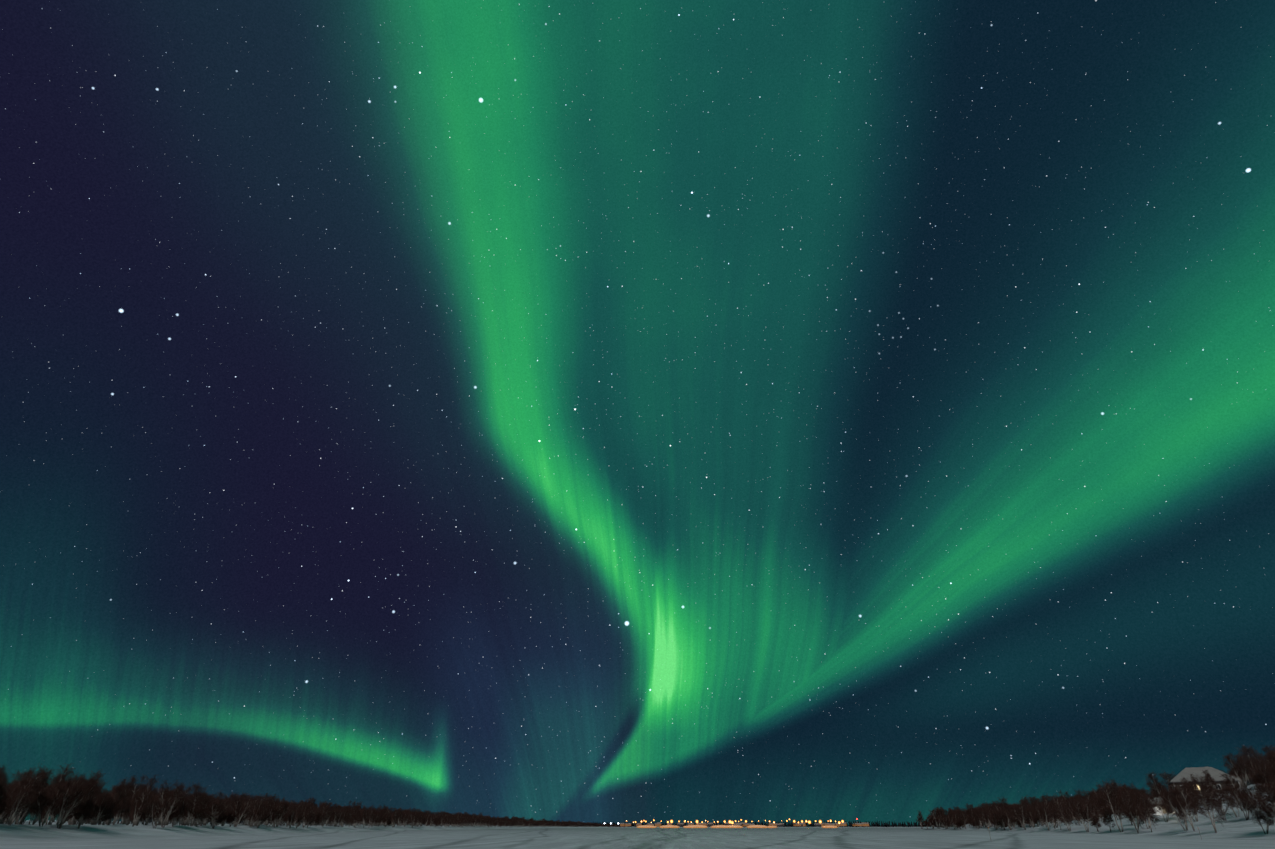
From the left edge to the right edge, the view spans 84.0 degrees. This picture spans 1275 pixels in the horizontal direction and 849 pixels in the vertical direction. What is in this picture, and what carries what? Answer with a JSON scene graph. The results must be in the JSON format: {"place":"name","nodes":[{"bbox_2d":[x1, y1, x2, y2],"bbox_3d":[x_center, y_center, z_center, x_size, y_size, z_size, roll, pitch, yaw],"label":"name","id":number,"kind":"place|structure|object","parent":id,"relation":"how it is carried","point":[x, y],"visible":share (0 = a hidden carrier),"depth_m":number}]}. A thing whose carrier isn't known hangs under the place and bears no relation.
{"place":"outdoors","nodes":[
{"label":"outdoors","id":0,"kind":"place"},
{"bbox_2d":[0,784,1274,848],"bbox_3d":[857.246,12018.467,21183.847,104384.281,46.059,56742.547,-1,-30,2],"label":"snow ground","id":1,"kind":"structure","parent":0,"point":[1237,832],"depth_m":118.38},
{"bbox_2d":[0,777,9,810],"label":"birch tree","id":2,"kind":"object","parent":1,"relation":"on","point":[3,787],"visible":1,"depth_m":94.08},
{"bbox_2d":[0,790,16,814],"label":"birch tree","id":3,"kind":"object","parent":1,"relation":"on","point":[2,808],"visible":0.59,"depth_m":99.86},
{"bbox_2d":[0,781,27,820],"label":"birch tree","id":4,"kind":"object","parent":1,"relation":"on","point":[9,791],"visible":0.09,"depth_m":107.24},
{"bbox_2d":[3,783,35,825],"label":"birch tree","id":5,"kind":"object","parent":1,"relation":"on","point":[20,796],"visible":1,"depth_m":97.87},
{"bbox_2d":[3,772,42,823],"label":"birch tree","id":6,"kind":"object","parent":1,"relation":"on","point":[31,783],"visible":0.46,"depth_m":101.89},
{"bbox_2d":[7,763,56,823],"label":"birch tree","id":7,"kind":"object","parent":1,"relation":"on","point":[41,774],"visible":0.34,"depth_m":107.03},
{"bbox_2d":[19,791,46,824],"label":"birch tree","id":8,"kind":"object","parent":1,"relation":"on","point":[29,813],"visible":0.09,"depth_m":109.25},
{"bbox_2d":[10,767,60,814],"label":"birch tree","id":9,"kind":"object","parent":1,"relation":"on","point":[30,771],"visible":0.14,"depth_m":158.00},
{"bbox_2d":[24,782,65,826],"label":"birch tree","id":10,"kind":"object","parent":1,"relation":"on","point":[37,809],"visible":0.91,"depth_m":105.50},
{"bbox_2d":[28,778,64,824],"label":"birch tree","id":11,"kind":"object","parent":1,"relation":"on","point":[35,821],"visible":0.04,"depth_m":137.23},
{"bbox_2d":[41,789,61,824],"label":"birch tree","id":12,"kind":"object","parent":1,"relation":"on","point":[48,816],"visible":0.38,"depth_m":114.89},
{"bbox_2d":[41,763,75,824],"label":"birch tree","id":13,"kind":"object","parent":1,"relation":"on","point":[60,777],"visible":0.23,"depth_m":147.34},
{"bbox_2d":[49,779,89,828],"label":"birch tree","id":14,"kind":"object","parent":1,"relation":"on","point":[68,803],"visible":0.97,"depth_m":108.18},
{"bbox_2d":[56,772,89,824],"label":"birch tree","id":15,"kind":"object","parent":1,"relation":"on","point":[80,778],"visible":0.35,"depth_m":111.36},
{"bbox_2d":[63,775,103,824],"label":"birch tree","id":16,"kind":"object","parent":1,"relation":"on","point":[91,787],"visible":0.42,"depth_m":117.50},
{"bbox_2d":[72,798,95,828],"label":"birch tree","id":17,"kind":"object","parent":1,"relation":"on","point":[85,809],"visible":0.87,"depth_m":112.04},
{"bbox_2d":[70,777,98,824],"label":"birch tree","id":18,"kind":"object","parent":1,"relation":"on","point":[71,823],"visible":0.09,"depth_m":118.08},
{"bbox_2d":[81,770,103,820],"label":"birch tree","id":19,"kind":"object","parent":1,"relation":"on","point":[97,774],"visible":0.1,"depth_m":205.60},
{"bbox_2d":[83,795,102,824],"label":"birch tree","id":20,"kind":"object","parent":1,"relation":"on","point":[94,815],"visible":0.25,"depth_m":124.15},
{"bbox_2d":[90,789,113,824],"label":"birch tree","id":21,"kind":"object","parent":1,"relation":"on","point":[101,805],"visible":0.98,"depth_m":122.05},
{"bbox_2d":[95,799,116,824],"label":"birch tree","id":22,"kind":"object","parent":1,"relation":"on","point":[109,810],"visible":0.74,"depth_m":122.96},
{"bbox_2d":[106,793,126,824],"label":"birch tree","id":23,"kind":"object","parent":1,"relation":"on","point":[118,803],"visible":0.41,"depth_m":131.47},
{"bbox_2d":[108,785,128,824],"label":"birch tree","id":24,"kind":"object","parent":1,"relation":"on","point":[118,790],"visible":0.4,"depth_m":142.52},
{"bbox_2d":[112,777,135,824],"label":"birch tree","id":25,"kind":"object","parent":1,"relation":"on","point":[129,788],"visible":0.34,"depth_m":149.81},
{"bbox_2d":[121,802,132,824],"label":"birch tree","id":26,"kind":"object","parent":1,"relation":"on","point":[126,816],"visible":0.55,"depth_m":149.73},
{"bbox_2d":[116,773,148,823],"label":"birch tree","id":27,"kind":"object","parent":1,"relation":"on","point":[134,784],"visible":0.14,"depth_m":178.08},
{"bbox_2d":[129,797,150,825],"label":"birch tree","id":28,"kind":"object","parent":1,"relation":"on","point":[141,815],"visible":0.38,"depth_m":136.65},
{"bbox_2d":[128,787,152,826],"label":"birch tree","id":29,"kind":"object","parent":1,"relation":"on","point":[139,804],"visible":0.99,"depth_m":129.67},
{"bbox_2d":[132,774,158,824],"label":"birch tree","id":30,"kind":"object","parent":1,"relation":"on","point":[147,787],"visible":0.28,"depth_m":162.80},
{"bbox_2d":[131,789,159,824],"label":"birch tree","id":31,"kind":"object","parent":1,"relation":"on","point":[155,793],"visible":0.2,"depth_m":155.90},
{"bbox_2d":[143,797,171,827],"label":"birch tree","id":32,"kind":"object","parent":1,"relation":"on","point":[159,811],"visible":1,"depth_m":131.97},
{"bbox_2d":[148,787,179,824],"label":"birch tree","id":33,"kind":"object","parent":1,"relation":"on","point":[161,802],"visible":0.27,"depth_m":143.09},
{"bbox_2d":[151,780,186,827],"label":"birch tree","id":34,"kind":"object","parent":1,"relation":"on","point":[178,797],"visible":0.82,"depth_m":138.72},
{"bbox_2d":[164,802,183,826],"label":"birch tree","id":35,"kind":"object","parent":1,"relation":"on","point":[175,816],"visible":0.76,"depth_m":140.84},
{"bbox_2d":[179,795,192,825],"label":"birch tree","id":36,"kind":"object","parent":1,"relation":"on","point":[185,806],"visible":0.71,"depth_m":146.66},
{"bbox_2d":[177,779,207,825],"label":"birch tree","id":37,"kind":"object","parent":1,"relation":"on","point":[196,789],"visible":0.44,"depth_m":155.83},
{"bbox_2d":[183,792,202,825],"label":"birch tree","id":38,"kind":"object","parent":1,"relation":"on","point":[193,810],"visible":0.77,"depth_m":152.42},
{"bbox_2d":[193,804,207,826],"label":"birch tree","id":39,"kind":"object","parent":1,"relation":"on","point":[201,812],"visible":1,"depth_m":151.42},
{"bbox_2d":[192,793,212,825],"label":"birch tree","id":40,"kind":"object","parent":1,"relation":"on","point":[207,799],"visible":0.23,"depth_m":164.06},
{"bbox_2d":[203,797,226,828],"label":"birch tree","id":41,"kind":"object","parent":1,"relation":"on","point":[218,809],"visible":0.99,"depth_m":156.99},
{"bbox_2d":[208,790,223,825],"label":"birch tree","id":42,"kind":"object","parent":1,"relation":"on","point":[219,796],"visible":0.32,"depth_m":164.52},
{"bbox_2d":[216,806,230,825],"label":"birch tree","id":43,"kind":"object","parent":1,"relation":"on","point":[225,814],"visible":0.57,"depth_m":175.34},
{"bbox_2d":[225,810,237,826],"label":"birch tree","id":44,"kind":"object","parent":1,"relation":"on","point":[234,815],"visible":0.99,"depth_m":176.72},
{"bbox_2d":[229,795,254,826],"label":"birch tree","id":45,"kind":"object","parent":1,"relation":"on","point":[240,809],"visible":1,"depth_m":178.46},
{"bbox_2d":[246,799,260,826],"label":"birch tree","id":46,"kind":"object","parent":1,"relation":"on","point":[256,804],"visible":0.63,"depth_m":188.69},
{"bbox_2d":[247,791,268,826],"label":"birch tree","id":47,"kind":"object","parent":1,"relation":"on","point":[259,801],"visible":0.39,"depth_m":194.63},
{"bbox_2d":[252,807,266,827],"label":"birch tree","id":48,"kind":"object","parent":1,"relation":"on","point":[259,816],"visible":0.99,"depth_m":184.87},
{"bbox_2d":[265,804,284,826],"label":"birch tree","id":49,"kind":"object","parent":1,"relation":"on","point":[276,813],"visible":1,"depth_m":199.48},
{"bbox_2d":[272,801,289,826],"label":"birch tree","id":50,"kind":"object","parent":1,"relation":"on","point":[283,807],"visible":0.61,"depth_m":205.38},
{"bbox_2d":[288,806,298,827],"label":"birch tree","id":51,"kind":"object","parent":1,"relation":"on","point":[292,816],"visible":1,"depth_m":208.54},
{"bbox_2d":[294,812,303,828],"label":"birch tree","id":52,"kind":"object","parent":1,"relation":"on","point":[299,818],"visible":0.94,"depth_m":215.74},
{"bbox_2d":[302,809,311,827],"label":"birch tree","id":53,"kind":"object","parent":1,"relation":"on","point":[306,817],"visible":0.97,"depth_m":224.41},
{"bbox_2d":[314,812,323,825],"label":"birch tree","id":54,"kind":"object","parent":1,"relation":"on","point":[319,816],"visible":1,"depth_m":242.42},
{"bbox_2d":[318,804,331,825],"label":"birch tree","id":55,"kind":"object","parent":1,"relation":"on","point":[325,814],"visible":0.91,"depth_m":247.44},
{"bbox_2d":[332,808,340,826],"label":"birch tree","id":56,"kind":"object","parent":1,"relation":"on","point":[335,814],"visible":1,"depth_m":256.15},
{"bbox_2d":[338,806,349,826],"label":"birch tree","id":57,"kind":"object","parent":1,"relation":"on","point":[344,816],"visible":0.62,"depth_m":275.34},
{"bbox_2d":[348,801,357,825],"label":"birch tree","id":58,"kind":"object","parent":1,"relation":"on","point":[355,807],"visible":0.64,"depth_m":317.05},
{"bbox_2d":[351,813,360,827],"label":"birch tree","id":59,"kind":"object","parent":1,"relation":"on","point":[354,820],"visible":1,"depth_m":275.88},
{"bbox_2d":[357,807,370,827],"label":"birch tree","id":60,"kind":"object","parent":1,"relation":"on","point":[364,816],"visible":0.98,"depth_m":282.94},
{"bbox_2d":[368,807,376,827],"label":"birch tree","id":61,"kind":"object","parent":1,"relation":"on","point":[372,817],"visible":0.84,"depth_m":288.98},
{"bbox_2d":[409,811,418,827],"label":"birch tree","id":62,"kind":"object","parent":1,"relation":"on","point":[414,819],"visible":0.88,"depth_m":349.72},
{"bbox_2d":[190,820,948,826],"bbox_3d":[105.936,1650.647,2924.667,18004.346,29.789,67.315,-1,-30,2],"label":"town","id":63,"kind":"object","parent":1,"relation":"on","point":[811,824],"visible":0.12,"depth_m":2902.76},
{"bbox_2d":[620,822,868,827],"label":"town houses","id":64,"kind":"structure","parent":1,"relation":"on","point":[739,825],"depth_m":1667.93},
{"bbox_2d":[929,808,942,828],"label":"birch tree","id":65,"kind":"object","parent":1,"relation":"on","point":[937,818],"visible":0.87,"depth_m":453.53},
{"bbox_2d":[966,804,977,827],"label":"birch tree","id":66,"kind":"object","parent":1,"relation":"on","point":[973,812],"visible":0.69,"depth_m":382.54},
{"bbox_2d":[988,810,1000,829],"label":"birch tree","id":67,"kind":"object","parent":1,"relation":"on","point":[994,818],"visible":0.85,"depth_m":323.59},
{"bbox_2d":[997,806,1007,829],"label":"birch tree","id":68,"kind":"object","parent":1,"relation":"on","point":[1000,818],"visible":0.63,"depth_m":310.73},
{"bbox_2d":[996,797,1009,828],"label":"birch tree","id":69,"kind":"object","parent":1,"relation":"on","point":[1003,803],"visible":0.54,"depth_m":315.86},
{"bbox_2d":[998,809,1012,829],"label":"birch tree","id":70,"kind":"object","parent":1,"relation":"on","point":[1007,813],"visible":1,"depth_m":299.89},
{"bbox_2d":[1009,804,1027,827],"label":"birch tree","id":71,"kind":"object","parent":1,"relation":"on","point":[1013,806],"visible":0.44,"depth_m":299.05},
{"bbox_2d":[1014,802,1030,829],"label":"birch tree","id":72,"kind":"object","parent":1,"relation":"on","point":[1021,812],"visible":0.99,"depth_m":281.86},
{"bbox_2d":[1025,808,1037,827],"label":"birch tree","id":73,"kind":"object","parent":1,"relation":"on","point":[1029,816],"visible":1,"depth_m":278.29},
{"bbox_2d":[1032,797,1044,824],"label":"birch tree","id":74,"kind":"object","parent":1,"relation":"on","point":[1036,808],"visible":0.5,"depth_m":296.87},
{"bbox_2d":[1035,803,1052,830],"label":"birch tree","id":75,"kind":"object","parent":1,"relation":"on","point":[1044,809],"visible":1,"depth_m":248.31},
{"bbox_2d":[1038,793,1065,827],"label":"birch tree","id":76,"kind":"object","parent":1,"relation":"on","point":[1047,802],"visible":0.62,"depth_m":260.18},
{"bbox_2d":[1052,807,1063,828],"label":"birch tree","id":77,"kind":"object","parent":1,"relation":"on","point":[1055,814],"visible":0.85,"depth_m":237.40},
{"bbox_2d":[1056,803,1074,830],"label":"birch tree","id":78,"kind":"object","parent":1,"relation":"on","point":[1066,815],"visible":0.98,"depth_m":224.65},
{"bbox_2d":[1063,798,1083,823],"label":"birch tree","id":79,"kind":"object","parent":1,"relation":"on","point":[1068,801],"visible":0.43,"depth_m":264.78},
{"bbox_2d":[1070,797,1096,831],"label":"birch tree","id":80,"kind":"object","parent":1,"relation":"on","point":[1084,817],"visible":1,"depth_m":206.96},
{"bbox_2d":[1082,790,1103,819],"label":"birch tree","id":81,"kind":"object","parent":1,"relation":"on","point":[1090,798],"visible":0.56,"depth_m":234.19},
{"bbox_2d":[1083,803,1102,825],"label":"birch tree","id":82,"kind":"object","parent":1,"relation":"on","point":[1098,813],"visible":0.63,"depth_m":219.42},
{"bbox_2d":[1091,815,1101,831],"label":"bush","id":83,"kind":"object","parent":1,"relation":"on","point":[1094,821],"visible":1,"depth_m":198.15},
{"bbox_2d":[1091,792,1111,822],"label":"birch tree","id":84,"kind":"object","parent":1,"relation":"on","point":[1101,802],"visible":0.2,"depth_m":258.30},
{"bbox_2d":[1101,810,1116,830],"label":"birch tree","id":85,"kind":"object","parent":1,"relation":"on","point":[1109,819],"visible":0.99,"depth_m":189.69},
{"bbox_2d":[1095,776,1126,831],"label":"birch tree","id":86,"kind":"object","parent":1,"relation":"on","point":[1116,808],"visible":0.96,"depth_m":183.91},
{"bbox_2d":[1117,788,1145,828],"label":"birch tree","id":87,"kind":"object","parent":1,"relation":"on","point":[1135,796],"visible":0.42,"depth_m":181.65},
{"bbox_2d":[1120,792,1146,832],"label":"birch tree","id":88,"kind":"object","parent":1,"relation":"on","point":[1134,814],"visible":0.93,"depth_m":172.01},
{"bbox_2d":[1122,785,1151,823],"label":"birch tree","id":89,"kind":"object","parent":1,"relation":"on","point":[1138,791],"visible":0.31,"depth_m":197.80},
{"bbox_2d":[1132,799,1155,828],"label":"birch tree","id":90,"kind":"object","parent":1,"relation":"on","point":[1151,817],"visible":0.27,"depth_m":174.01},
{"bbox_2d":[1136,792,1161,831],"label":"birch tree","id":91,"kind":"object","parent":1,"relation":"on","point":[1147,810],"visible":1,"depth_m":164.64},
{"bbox_2d":[1146,798,1166,815],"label":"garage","id":92,"kind":"structure","parent":1,"relation":"on","point":[1158,813],"depth_m":206.00},
{"bbox_2d":[1143,770,1175,797],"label":"birch tree","id":93,"kind":"object","parent":1,"relation":"on","point":[1158,788],"visible":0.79,"depth_m":230.88},
{"bbox_2d":[1148,792,1172,821],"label":"birch tree","id":94,"kind":"object","parent":1,"relation":"on","point":[1153,797],"visible":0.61,"depth_m":189.58},
{"bbox_2d":[1156,787,1182,818],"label":"birch tree","id":95,"kind":"object","parent":1,"relation":"on","point":[1164,791],"visible":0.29,"depth_m":189.55},
{"bbox_2d":[1158,787,1191,830],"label":"birch tree","id":96,"kind":"object","parent":1,"relation":"on","point":[1169,802],"visible":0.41,"depth_m":144.92},
{"bbox_2d":[1168,780,1199,830],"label":"birch tree","id":97,"kind":"object","parent":1,"relation":"on","point":[1179,803],"visible":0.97,"depth_m":138.67},
{"bbox_2d":[1169,785,1200,821],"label":"birch tree","id":98,"kind":"object","parent":1,"relation":"on","point":[1190,790],"visible":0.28,"depth_m":174.33},
{"bbox_2d":[1168,766,1245,798],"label":"house","id":99,"kind":"structure","parent":1,"relation":"on","point":[1185,773],"depth_m":214.36},
{"bbox_2d":[1187,772,1230,832],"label":"birch tree","id":100,"kind":"object","parent":1,"relation":"on","point":[1208,801],"visible":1,"depth_m":125.41},
{"bbox_2d":[1204,769,1219,790],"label":"birch tree","id":101,"kind":"object","parent":1,"relation":"on","point":[1212,779],"visible":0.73,"depth_m":203.88},
{"bbox_2d":[1200,786,1230,820],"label":"birch tree","id":102,"kind":"object","parent":1,"relation":"on","point":[1219,791],"visible":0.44,"depth_m":151.30},
{"bbox_2d":[1220,787,1240,816],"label":"birch tree","id":103,"kind":"object","parent":1,"relation":"on","point":[1231,803],"visible":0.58,"depth_m":155.55},
{"bbox_2d":[1219,772,1246,810],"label":"birch tree","id":104,"kind":"object","parent":1,"relation":"on","point":[1227,779],"visible":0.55,"depth_m":166.90},
{"bbox_2d":[1222,751,1252,788],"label":"birch tree","id":105,"kind":"object","parent":1,"relation":"on","point":[1235,769],"visible":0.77,"depth_m":198.46},
{"bbox_2d":[1225,782,1257,819],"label":"birch tree","id":106,"kind":"object","parent":1,"relation":"on","point":[1241,799],"visible":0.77,"depth_m":144.51},
{"bbox_2d":[1232,756,1250,784],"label":"birch tree","id":107,"kind":"object","parent":1,"relation":"on","point":[1241,768],"visible":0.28,"depth_m":213.71},
{"bbox_2d":[1238,744,1262,765],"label":"birch tree","id":108,"kind":"object","parent":1,"relation":"on","point":[1246,752],"visible":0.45,"depth_m":210.66},
{"bbox_2d":[1237,755,1264,779],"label":"birch tree","id":109,"kind":"object","parent":1,"relation":"on","point":[1248,763],"visible":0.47,"depth_m":189.23},
{"bbox_2d":[1243,791,1267,817],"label":"birch tree","id":110,"kind":"object","parent":1,"relation":"on","point":[1252,801],"visible":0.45,"depth_m":139.99},
{"bbox_2d":[1243,765,1274,791],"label":"birch tree","id":111,"kind":"object","parent":1,"relation":"on","point":[1251,780],"visible":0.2,"depth_m":160.21},
{"bbox_2d":[1245,758,1274,815],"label":"birch tree","id":112,"kind":"object","parent":1,"relation":"on","point":[1266,785],"visible":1,"depth_m":105.47},
{"bbox_2d":[1247,802,1274,833],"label":"birch tree","id":113,"kind":"object","parent":1,"relation":"on","point":[1268,815],"visible":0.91,"depth_m":108.49},
{"bbox_2d":[1257,749,1274,776],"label":"birch tree","id":114,"kind":"object","parent":1,"relation":"on","point":[1272,762],"visible":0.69,"depth_m":145.08},
{"bbox_2d":[0,0,1274,824],"label":"sky","id":115,"kind":"structure","parent":0,"point":[671,411]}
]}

